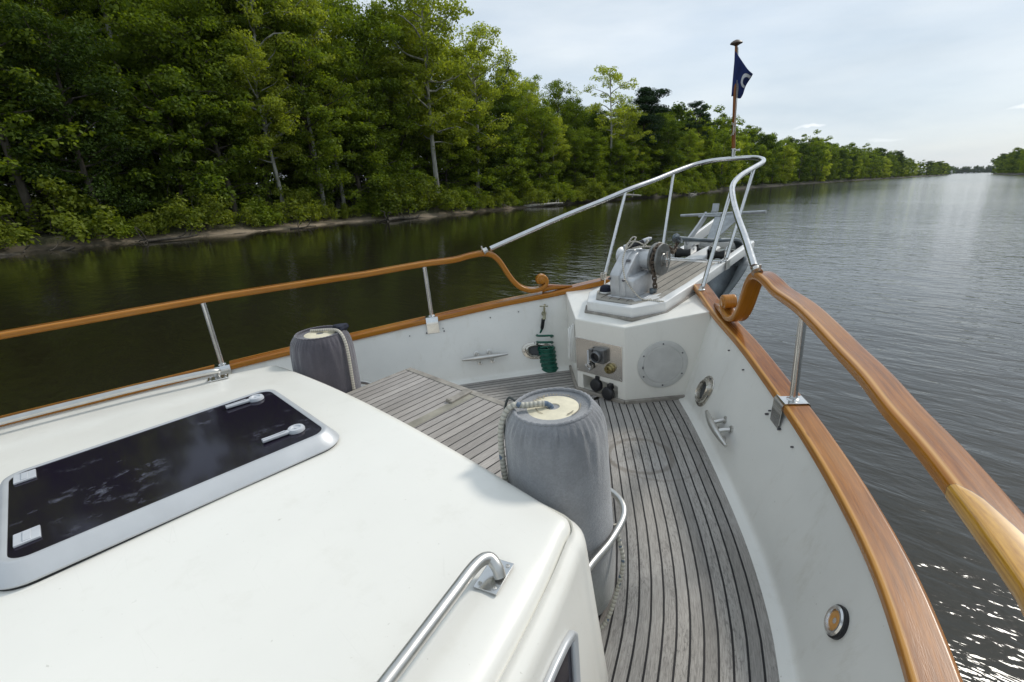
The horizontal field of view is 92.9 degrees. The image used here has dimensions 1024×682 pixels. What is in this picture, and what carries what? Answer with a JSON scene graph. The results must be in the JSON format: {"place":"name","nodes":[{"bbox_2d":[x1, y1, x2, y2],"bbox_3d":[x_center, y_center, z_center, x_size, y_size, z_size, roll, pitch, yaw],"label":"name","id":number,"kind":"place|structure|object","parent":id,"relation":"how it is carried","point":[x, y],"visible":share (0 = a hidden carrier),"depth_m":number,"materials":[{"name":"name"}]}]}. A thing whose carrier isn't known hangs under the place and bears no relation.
{"place":"outdoors","nodes":[
{"label":"outdoors","id":0,"kind":"place"},
{"bbox_2d":[0,174,945,252],"bbox_3d":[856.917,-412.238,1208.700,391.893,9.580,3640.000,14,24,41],"label":"river bank","id":1,"kind":"structure","parent":0,"point":[47,241],"depth_m":41.43,"materials":[{"name":"soil"}]},
{"bbox_2d":[0,0,61,232],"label":"tall leafy tree","id":2,"kind":"object","parent":1,"relation":"on","point":[23,192],"visible":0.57,"depth_m":30.47,"materials":[{"name":"green plant"}]},
{"bbox_2d":[0,174,122,246],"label":"shrub","id":3,"kind":"object","parent":1,"relation":"on","point":[67,220],"visible":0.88,"depth_m":31.40,"materials":[{"name":"green plant"}]},
{"bbox_2d":[0,0,130,218],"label":"tall leafy tree","id":4,"kind":"object","parent":1,"relation":"on","point":[49,5],"visible":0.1,"depth_m":35.84,"materials":[{"name":"green plant"}]},
{"bbox_2d":[0,57,137,229],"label":"understorey tree","id":5,"kind":"object","parent":1,"relation":"on","point":[13,197],"visible":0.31,"depth_m":32.29,"materials":[{"name":"green plant"}]},
{"bbox_2d":[0,0,153,222],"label":"dark leafy tree","id":6,"kind":"object","parent":1,"relation":"on","point":[73,58],"visible":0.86,"depth_m":32.13,"materials":[{"name":"green plant"}]},
{"bbox_2d":[52,202,138,239],"bbox_3d":[-28.790,-8.318,33.792,4.751,2.566,4.658,4,19,18],"label":"shrub","id":7,"kind":"object","parent":1,"relation":"on","point":[125,229],"visible":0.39,"depth_m":33.77,"materials":[{"name":"green plant"}]},
{"bbox_2d":[48,0,163,160],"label":"sycamore tree","id":8,"kind":"object","parent":1,"relation":"on","point":[61,16],"visible":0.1,"depth_m":38.88,"materials":[{"name":"green plant"}]},
{"bbox_2d":[24,0,215,212],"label":"dark leafy tree","id":9,"kind":"object","parent":1,"relation":"on","point":[70,12],"visible":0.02,"depth_m":42.60,"materials":[{"name":"green plant"}]},
{"bbox_2d":[21,77,224,222],"bbox_3d":[-30.453,-14.631,38.928,12.231,11.335,12.677,-12,20,-29],"label":"understorey tree","id":10,"kind":"object","parent":1,"relation":"on","point":[96,105],"visible":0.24,"depth_m":36.94,"materials":[{"name":"green plant"}]},
{"bbox_2d":[129,212,166,235],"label":"shrub","id":11,"kind":"object","parent":1,"relation":"on","point":[148,225],"visible":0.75,"depth_m":34.92,"materials":[{"name":"green plant"}]},
{"bbox_2d":[66,60,252,222],"bbox_3d":[-26.410,-15.042,38.901,11.385,12.099,10.854,0,18,5],"label":"understorey tree","id":12,"kind":"object","parent":1,"relation":"on","point":[182,110],"visible":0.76,"depth_m":36.91,"materials":[{"name":"green plant"}]},
{"bbox_2d":[81,0,282,217],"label":"leafy tree","id":13,"kind":"object","parent":1,"relation":"on","point":[144,31],"visible":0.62,"depth_m":37.81,"materials":[{"name":"green plant"}]},
{"bbox_2d":[87,0,289,206],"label":"leafy tree","id":14,"kind":"object","parent":1,"relation":"on","point":[121,44],"visible":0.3,"depth_m":37.98,"materials":[{"name":"green plant"}]},
{"bbox_2d":[152,187,235,234],"bbox_3d":[-24.867,-10.162,37.705,5.854,3.413,6.187,0,18,5],"label":"shrub","id":15,"kind":"object","parent":1,"relation":"on","point":[174,211],"visible":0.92,"depth_m":36.79,"materials":[{"name":"green plant"}]},
{"bbox_2d":[203,200,260,227],"bbox_3d":[-23.249,-10.397,40.200,4.240,2.392,4.473,5,19,20],"label":"shrub","id":16,"kind":"object","parent":1,"relation":"on","point":[251,219],"visible":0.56,"depth_m":40.02,"materials":[{"name":"green plant"}]},
{"bbox_2d":[178,120,286,216],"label":"understorey tree","id":17,"kind":"object","parent":1,"relation":"on","point":[237,176],"visible":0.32,"depth_m":42.35,"materials":[{"name":"green plant"}]},
{"bbox_2d":[185,0,312,207],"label":"tall leafy tree","id":18,"kind":"object","parent":1,"relation":"on","point":[243,24],"visible":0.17,"depth_m":42.25,"materials":[{"name":"green plant"}]},
{"bbox_2d":[198,13,314,216],"bbox_3d":[-21.951,-19.384,43.516,8.883,16.745,9.601,3,18,18],"label":"sycamore tree","id":19,"kind":"object","parent":1,"relation":"on","point":[253,62],"visible":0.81,"depth_m":41.44,"materials":[{"name":"green plant"}]},
{"bbox_2d":[202,0,310,198],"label":"sycamore tree","id":20,"kind":"object","parent":1,"relation":"on","point":[255,23],"visible":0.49,"depth_m":41.64,"materials":[{"name":"green plant"}]},
{"bbox_2d":[235,196,292,225],"bbox_3d":[-21.682,-11.270,42.388,4.751,2.566,4.658,-13,21,-31],"label":"shrub","id":21,"kind":"object","parent":1,"relation":"on","point":[264,214],"visible":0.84,"depth_m":41.56,"materials":[{"name":"green plant"}]},
{"bbox_2d":[217,0,362,197],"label":"leafy tree","id":22,"kind":"object","parent":1,"relation":"on","point":[306,26],"visible":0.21,"depth_m":46.14,"materials":[{"name":"green plant"}]},
{"bbox_2d":[262,184,323,224],"bbox_3d":[-20.422,-12.471,44.373,5.649,3.511,6.638,-1,18,1],"label":"shrub","id":23,"kind":"object","parent":1,"relation":"on","point":[307,208],"visible":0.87,"depth_m":43.83,"materials":[{"name":"green plant"}]},
{"bbox_2d":[268,0,328,205],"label":"sycamore tree","id":24,"kind":"object","parent":1,"relation":"on","point":[294,13],"visible":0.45,"depth_m":44.06,"materials":[{"name":"green plant"}]},
{"bbox_2d":[262,127,354,206],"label":"understorey tree","id":25,"kind":"object","parent":1,"relation":"on","point":[295,179],"visible":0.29,"depth_m":48.31,"materials":[{"name":"green plant"}]},
{"bbox_2d":[243,6,382,214],"bbox_3d":[-19.392,-20.887,46.366,11.705,17.860,9.780,-3,19,3],"label":"leafy tree","id":26,"kind":"object","parent":1,"relation":"on","point":[316,113],"visible":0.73,"depth_m":44.66,"materials":[{"name":"green plant"}]},
{"bbox_2d":[289,0,345,203],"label":"sycamore tree","id":27,"kind":"object","parent":1,"relation":"on","point":[321,17],"visible":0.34,"depth_m":45.51,"materials":[{"name":"green plant"}]},
{"bbox_2d":[303,196,339,221],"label":"shrub","id":28,"kind":"object","parent":1,"relation":"on","point":[326,211],"visible":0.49,"depth_m":46.88,"materials":[{"name":"green plant"}]},
{"bbox_2d":[283,2,375,208],"bbox_3d":[-19.085,-25.386,52.576,11.506,22.774,12.436,-14,25,-35],"label":"sycamore tree","id":29,"kind":"object","parent":1,"relation":"on","point":[337,202],"visible":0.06,"depth_m":49.72,"materials":[{"name":"green plant"}]},
{"bbox_2d":[284,39,394,204],"bbox_3d":[-17.645,-21.562,49.845,10.128,16.890,8.884,-4,16,-3],"label":"leafy tree","id":30,"kind":"object","parent":1,"relation":"on","point":[362,104],"visible":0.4,"depth_m":48.92,"materials":[{"name":"green plant"}]},
{"bbox_2d":[304,103,423,206],"bbox_3d":[-16.643,-19.578,53.050,12.029,11.268,13.063,-14,23,-29],"label":"understorey tree","id":31,"kind":"object","parent":1,"relation":"on","point":[367,139],"visible":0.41,"depth_m":50.31,"materials":[{"name":"green plant"}]},
{"bbox_2d":[307,0,424,189],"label":"leafy tree","id":32,"kind":"object","parent":1,"relation":"on","point":[358,21],"visible":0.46,"depth_m":51.16,"materials":[{"name":"green plant"}]},
{"bbox_2d":[349,189,400,217],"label":"shrub","id":33,"kind":"object","parent":1,"relation":"on","point":[363,200],"visible":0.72,"depth_m":50.83,"materials":[{"name":"green plant"}]},
{"bbox_2d":[367,172,430,215],"bbox_3d":[-12.241,-15.912,52.694,7.344,4.564,8.630,-9,19,-22],"label":"shrub","id":34,"kind":"object","parent":1,"relation":"on","point":[393,196],"visible":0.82,"depth_m":50.68,"materials":[{"name":"green plant"}]},
{"bbox_2d":[0,152,811,229],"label":"undergrowth","id":35,"kind":"object","parent":1,"relation":"on","point":[177,187],"visible":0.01,"depth_m":47.88,"materials":[{"name":"green plant"}]},
{"bbox_2d":[369,1,444,189],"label":"sycamore tree","id":36,"kind":"object","parent":1,"relation":"on","point":[437,94],"visible":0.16,"depth_m":57.07,"materials":[{"name":"green plant"}]},
{"bbox_2d":[366,116,449,197],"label":"understorey tree","id":37,"kind":"object","parent":1,"relation":"on","point":[420,162],"visible":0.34,"depth_m":57.73,"materials":[{"name":"green plant"}]},
{"bbox_2d":[374,0,470,180],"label":"tall leafy tree","id":38,"kind":"object","parent":1,"relation":"on","point":[435,87],"visible":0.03,"depth_m":61.65,"materials":[{"name":"green plant"}]},
{"bbox_2d":[395,173,456,210],"bbox_3d":[-10.306,-16.800,55.505,8.044,4.438,7.610,-3,18,-5],"label":"shrub","id":39,"kind":"object","parent":1,"relation":"on","point":[420,189],"visible":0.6,"depth_m":54.40,"materials":[{"name":"green plant"}]},
{"bbox_2d":[365,0,506,192],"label":"sycamore tree","id":40,"kind":"object","parent":1,"relation":"on","point":[428,52],"visible":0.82,"depth_m":53.84,"materials":[{"name":"green plant"}]},
{"bbox_2d":[417,183,467,212],"bbox_3d":[-8.575,-16.611,56.770,6.058,3.417,6.390,5,19,20],"label":"shrub","id":41,"kind":"object","parent":1,"relation":"on","point":[459,201],"visible":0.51,"depth_m":56.37,"materials":[{"name":"green plant"}]},
{"bbox_2d":[406,119,489,202],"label":"understorey tree","id":42,"kind":"object","parent":1,"relation":"on","point":[457,169],"visible":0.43,"depth_m":62.21,"materials":[{"name":"green plant"}]},
{"bbox_2d":[448,186,479,209],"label":"shrub","id":43,"kind":"object","parent":1,"relation":"on","point":[467,195],"visible":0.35,"depth_m":59.33,"materials":[{"name":"green plant"}]},
{"bbox_2d":[438,72,510,185],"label":"leafy tree","id":44,"kind":"object","parent":1,"relation":"on","point":[481,98],"visible":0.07,"depth_m":67.93,"materials":[{"name":"green plant"}]},
{"bbox_2d":[461,185,495,208],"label":"shrub","id":45,"kind":"object","parent":1,"relation":"on","point":[481,200],"visible":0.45,"depth_m":61.51,"materials":[{"name":"green plant"}]},
{"bbox_2d":[436,21,527,196],"bbox_3d":[-4.495,-29.236,63.646,11.787,22.483,12.991,-7,18,-16],"label":"sycamore tree","id":46,"kind":"object","parent":1,"relation":"on","point":[480,69],"visible":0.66,"depth_m":60.87,"materials":[{"name":"green plant"}]},
{"bbox_2d":[443,115,526,198],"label":"understorey tree","id":47,"kind":"object","parent":1,"relation":"on","point":[491,173],"visible":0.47,"depth_m":64.65,"materials":[{"name":"green plant"}]},
{"bbox_2d":[468,102,524,198],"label":"dark leafy tree","id":48,"kind":"object","parent":1,"relation":"on","point":[504,110],"visible":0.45,"depth_m":68.05,"materials":[{"name":"green plant"}]},
{"bbox_2d":[478,56,523,138],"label":"tall leafy tree","id":49,"kind":"object","parent":1,"relation":"on","point":[498,82],"visible":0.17,"depth_m":72.17,"materials":[{"name":"green plant"}]},
{"bbox_2d":[470,130,534,198],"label":"understorey tree","id":50,"kind":"object","parent":1,"relation":"on","point":[521,176],"visible":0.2,"depth_m":69.66,"materials":[{"name":"green plant"}]},
{"bbox_2d":[486,186,518,207],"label":"shrub","id":51,"kind":"object","parent":1,"relation":"on","point":[509,199],"visible":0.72,"depth_m":65.04,"materials":[{"name":"green plant"}]},
{"bbox_2d":[488,83,538,177],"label":"leafy tree","id":52,"kind":"object","parent":1,"relation":"on","point":[513,103],"visible":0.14,"depth_m":73.74,"materials":[{"name":"green plant"}]},
{"bbox_2d":[498,149,540,195],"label":"understorey tree","id":53,"kind":"object","parent":1,"relation":"on","point":[529,172],"visible":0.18,"depth_m":72.06,"materials":[{"name":"green plant"}]},
{"bbox_2d":[512,80,539,156],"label":"sycamore tree","id":54,"kind":"object","parent":1,"relation":"on","point":[533,89],"visible":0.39,"depth_m":77.74,"materials":[{"name":"green plant"}]},
{"bbox_2d":[499,141,557,193],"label":"understorey tree","id":55,"kind":"object","parent":1,"relation":"on","point":[531,166],"visible":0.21,"depth_m":73.70,"materials":[{"name":"green plant"}]},
{"bbox_2d":[514,180,548,205],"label":"shrub","id":56,"kind":"object","parent":1,"relation":"on","point":[522,195],"visible":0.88,"depth_m":70.07,"materials":[{"name":"green plant"}]},
{"bbox_2d":[516,99,562,188],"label":"leafy tree","id":57,"kind":"object","parent":1,"relation":"on","point":[538,116],"visible":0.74,"depth_m":74.51,"materials":[{"name":"green plant"}]},
{"bbox_2d":[529,143,570,193],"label":"understorey tree","id":58,"kind":"object","parent":1,"relation":"on","point":[555,171],"visible":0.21,"depth_m":80.52,"materials":[{"name":"green plant"}]},
{"bbox_2d":[535,181,567,202],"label":"shrub","id":59,"kind":"object","parent":1,"relation":"on","point":[558,194],"visible":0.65,"depth_m":73.84,"materials":[{"name":"green plant"}]},
{"bbox_2d":[534,107,572,176],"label":"sycamore tree","id":60,"kind":"object","parent":1,"relation":"on","point":[566,147],"visible":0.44,"depth_m":78.48,"materials":[{"name":"green plant"}]},
{"bbox_2d":[537,179,576,201],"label":"shrub","id":61,"kind":"object","parent":1,"relation":"on","point":[562,186],"visible":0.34,"depth_m":76.30,"materials":[{"name":"green plant"}]},
{"bbox_2d":[539,78,580,155],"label":"tall leafy tree","id":62,"kind":"object","parent":1,"relation":"on","point":[554,87],"visible":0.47,"depth_m":83.68,"materials":[{"name":"green plant"}]},
{"bbox_2d":[549,97,594,178],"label":"leafy tree","id":63,"kind":"object","parent":1,"relation":"on","point":[579,113],"visible":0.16,"depth_m":87.30,"materials":[{"name":"green plant"}]},
{"bbox_2d":[562,124,592,189],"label":"leafy tree","id":64,"kind":"object","parent":1,"relation":"on","point":[577,141],"visible":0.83,"depth_m":82.59,"materials":[{"name":"green plant"}]},
{"bbox_2d":[570,174,607,200],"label":"shrub","id":65,"kind":"object","parent":1,"relation":"on","point":[596,192],"visible":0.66,"depth_m":81.70,"materials":[{"name":"green plant"}]},
{"bbox_2d":[562,134,619,187],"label":"understorey tree","id":66,"kind":"object","parent":1,"relation":"on","point":[594,153],"visible":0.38,"depth_m":85.80,"materials":[{"name":"green plant"}]},
{"bbox_2d":[573,108,610,185],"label":"dark leafy tree","id":67,"kind":"object","parent":1,"relation":"on","point":[592,120],"visible":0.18,"depth_m":93.19,"materials":[{"name":"green plant"}]},
{"bbox_2d":[579,127,609,184],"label":"leafy tree","id":68,"kind":"object","parent":1,"relation":"on","point":[594,135],"visible":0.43,"depth_m":86.04,"materials":[{"name":"green plant"}]},
{"bbox_2d":[568,138,633,186],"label":"understorey tree","id":69,"kind":"object","parent":1,"relation":"on","point":[605,158],"visible":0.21,"depth_m":91.98,"materials":[{"name":"green plant"}]},
{"bbox_2d":[572,64,639,175],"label":"sycamore tree","id":70,"kind":"object","parent":1,"relation":"on","point":[603,70],"visible":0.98,"depth_m":88.33,"materials":[{"name":"green plant"}]},
{"bbox_2d":[599,142,635,188],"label":"understorey tree","id":71,"kind":"object","parent":1,"relation":"on","point":[614,158],"visible":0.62,"depth_m":91.42,"materials":[{"name":"green plant"}]},
{"bbox_2d":[606,136,650,186],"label":"understorey tree","id":72,"kind":"object","parent":1,"relation":"on","point":[640,151],"visible":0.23,"depth_m":96.28,"materials":[{"name":"green plant"}]},
{"bbox_2d":[603,96,654,185],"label":"sycamore tree","id":73,"kind":"object","parent":1,"relation":"on","point":[627,127],"visible":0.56,"depth_m":93.61,"materials":[{"name":"green plant"}]},
{"bbox_2d":[606,139,670,188],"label":"understorey tree","id":74,"kind":"object","parent":1,"relation":"on","point":[644,166],"visible":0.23,"depth_m":100.05,"materials":[{"name":"green plant"}]},
{"bbox_2d":[628,86,671,181],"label":"pine tree","id":75,"kind":"object","parent":1,"relation":"on","point":[646,100],"visible":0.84,"depth_m":97.49,"materials":[{"name":"green plant"}]},
{"bbox_2d":[644,144,678,181],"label":"understorey tree","id":76,"kind":"object","parent":1,"relation":"on","point":[655,157],"visible":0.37,"depth_m":105.46,"materials":[{"name":"green plant"}]},
{"bbox_2d":[650,123,689,181],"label":"dark leafy tree","id":77,"kind":"object","parent":1,"relation":"on","point":[672,132],"visible":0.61,"depth_m":104.83,"materials":[{"name":"green plant"}]},
{"bbox_2d":[661,176,689,194],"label":"shrub","id":78,"kind":"object","parent":1,"relation":"on","point":[675,189],"visible":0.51,"depth_m":101.07,"materials":[{"name":"green plant"}]},
{"bbox_2d":[668,101,694,136],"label":"riverside tree","id":79,"kind":"object","parent":1,"relation":"on","point":[677,110],"visible":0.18,"depth_m":127.93,"materials":[{"name":"green plant"}]},
{"bbox_2d":[678,128,704,177],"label":"leafy tree","id":80,"kind":"object","parent":1,"relation":"on","point":[691,137],"visible":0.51,"depth_m":113.17,"materials":[{"name":"green plant"}]},
{"bbox_2d":[682,100,718,139],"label":"pine tree","id":81,"kind":"object","parent":1,"relation":"on","point":[700,113],"visible":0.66,"depth_m":122.48,"materials":[{"name":"green plant"}]},
{"bbox_2d":[695,124,724,184],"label":"riverside tree","id":82,"kind":"object","parent":1,"relation":"on","point":[711,138],"visible":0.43,"depth_m":123.62,"materials":[{"name":"green plant"}]},
{"bbox_2d":[712,132,742,187],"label":"riverside tree","id":83,"kind":"object","parent":1,"relation":"on","point":[721,138],"visible":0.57,"depth_m":136.66,"materials":[{"name":"green plant"}]},
{"bbox_2d":[712,105,743,171],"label":"riverside tree","id":84,"kind":"object","parent":1,"relation":"on","point":[728,120],"visible":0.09,"depth_m":159.54,"materials":[{"name":"green plant"}]},
{"bbox_2d":[713,140,745,186],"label":"riverside tree","id":85,"kind":"object","parent":1,"relation":"on","point":[733,172],"visible":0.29,"depth_m":145.11,"materials":[{"name":"green plant"}]},
{"bbox_2d":[722,127,751,185],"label":"riverside tree","id":86,"kind":"object","parent":1,"relation":"on","point":[746,151],"visible":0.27,"depth_m":151.35,"materials":[{"name":"green plant"}]},
{"bbox_2d":[750,144,774,184],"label":"riverside tree","id":87,"kind":"object","parent":1,"relation":"on","point":[765,153],"visible":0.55,"depth_m":172.92,"materials":[{"name":"green plant"}]},
{"bbox_2d":[755,133,783,184],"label":"riverside tree","id":88,"kind":"object","parent":1,"relation":"on","point":[765,139],"visible":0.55,"depth_m":177.38,"materials":[{"name":"green plant"}]},
{"bbox_2d":[764,147,786,183],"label":"riverside tree","id":89,"kind":"object","parent":1,"relation":"on","point":[782,162],"visible":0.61,"depth_m":185.88,"materials":[{"name":"green plant"}]},
{"bbox_2d":[772,145,796,183],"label":"riverside tree","id":90,"kind":"object","parent":1,"relation":"on","point":[787,149],"visible":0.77,"depth_m":193.21,"materials":[{"name":"green plant"}]},
{"bbox_2d":[793,142,816,182],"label":"riverside tree","id":91,"kind":"object","parent":1,"relation":"on","point":[803,146],"visible":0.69,"depth_m":211.87,"materials":[{"name":"green plant"}]},
{"bbox_2d":[946,158,995,174],"bbox_3d":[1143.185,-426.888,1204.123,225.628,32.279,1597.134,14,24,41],"label":"woods","id":92,"kind":"object","parent":1,"relation":"on","point":[977,168],"visible":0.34,"depth_m":1726.38,"materials":[{"name":"green plant"}]},
{"bbox_2d":[0,172,1023,681],"bbox_3d":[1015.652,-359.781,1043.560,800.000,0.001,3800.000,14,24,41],"label":"water","id":93,"kind":"structure","parent":0,"point":[914,286],"depth_m":13.74,"materials":[{"name":"grey liquid"}]},
{"bbox_2d":[0,39,1023,681],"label":"motor yacht","id":94,"kind":"object","parent":93,"relation":"on","point":[268,517],"visible":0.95,"depth_m":1.78,"materials":[{"name":"metal"}]},
{"bbox_2d":[290,323,361,392],"bbox_3d":[-1.204,0.338,3.242,0.414,0.908,0.400,14,25,42],"label":"fender","id":95,"kind":"object","parent":94,"relation":"on","point":[326,354],"visible":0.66,"depth_m":3.03,"materials":[{"name":"grey fabric"}]},
{"bbox_2d":[536,319,557,372],"bbox_3d":[0.320,0.088,4.365,0.232,0.583,0.174,14,27,42],"label":"coiled hose","id":96,"kind":"object","parent":94,"relation":"hanging from","point":[548,359],"visible":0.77,"depth_m":4.34,"materials":[{"name":"green plastic"}]},
{"bbox_2d":[498,387,624,630],"bbox_3d":[0.206,0.656,1.941,0.459,0.947,0.400,12,26,43],"label":"fender","id":97,"kind":"object","parent":94,"relation":"on","point":[556,448],"visible":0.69,"depth_m":1.74,"materials":[{"name":"grey fabric"}]},
{"bbox_2d":[543,630,580,681],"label":"window frame","id":98,"kind":"structure","parent":94,"relation":"in","point":[565,665],"depth_m":1.35,"materials":[{"name":"metal"}]},
{"bbox_2d":[567,324,575,362],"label":"hose loops","id":99,"kind":"object","parent":94,"relation":"hanging from","point":[571,342],"visible":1,"depth_m":3.91,"materials":[{"name":"white plastic"}]},
{"bbox_2d":[622,236,667,301],"bbox_3d":[1.034,-0.585,3.800,0.328,0.460,0.504,4,19,17],"label":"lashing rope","id":100,"kind":"object","parent":94,"relation":"on","point":[643,246],"visible":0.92,"depth_m":3.74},
{"bbox_2d":[650,235,682,288],"bbox_3d":[1.292,-0.653,4.007,0.076,0.406,0.746,10,21,33],"label":"anchor chain","id":101,"kind":"object","parent":94,"relation":"attached to","point":[677,239],"visible":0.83,"depth_m":3.79,"materials":[{"name":"metal"}]},
{"bbox_2d":[672,233,747,298],"bbox_3d":[1.944,-0.678,4.655,1.183,0.768,0.342,-18,24,-41],"label":"plough anchor","id":102,"kind":"object","parent":94,"relation":"on","point":[725,282],"visible":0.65,"depth_m":4.85,"materials":[{"name":"metal"}]},
{"bbox_2d":[680,203,765,244],"bbox_3d":[1.941,-1.117,4.669,0.816,0.357,0.383,14,27,42],"label":"stock anchor","id":103,"kind":"object","parent":94,"relation":"on","point":[729,220],"visible":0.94,"depth_m":4.73,"materials":[{"name":"metal"}]},
{"bbox_2d":[731,51,752,97],"bbox_3d":[2.198,-2.536,4.623,0.188,0.409,0.083,14,27,42],"label":"flag","id":104,"kind":"object","parent":94,"relation":"attached to","point":[742,74],"visible":1,"depth_m":4.63,"materials":[{"name":"blue fabric"}]},
{"bbox_2d":[4,0,1023,184],"label":"sky","id":105,"kind":"structure","parent":0,"point":[929,80],"materials":[{"name":"white"}]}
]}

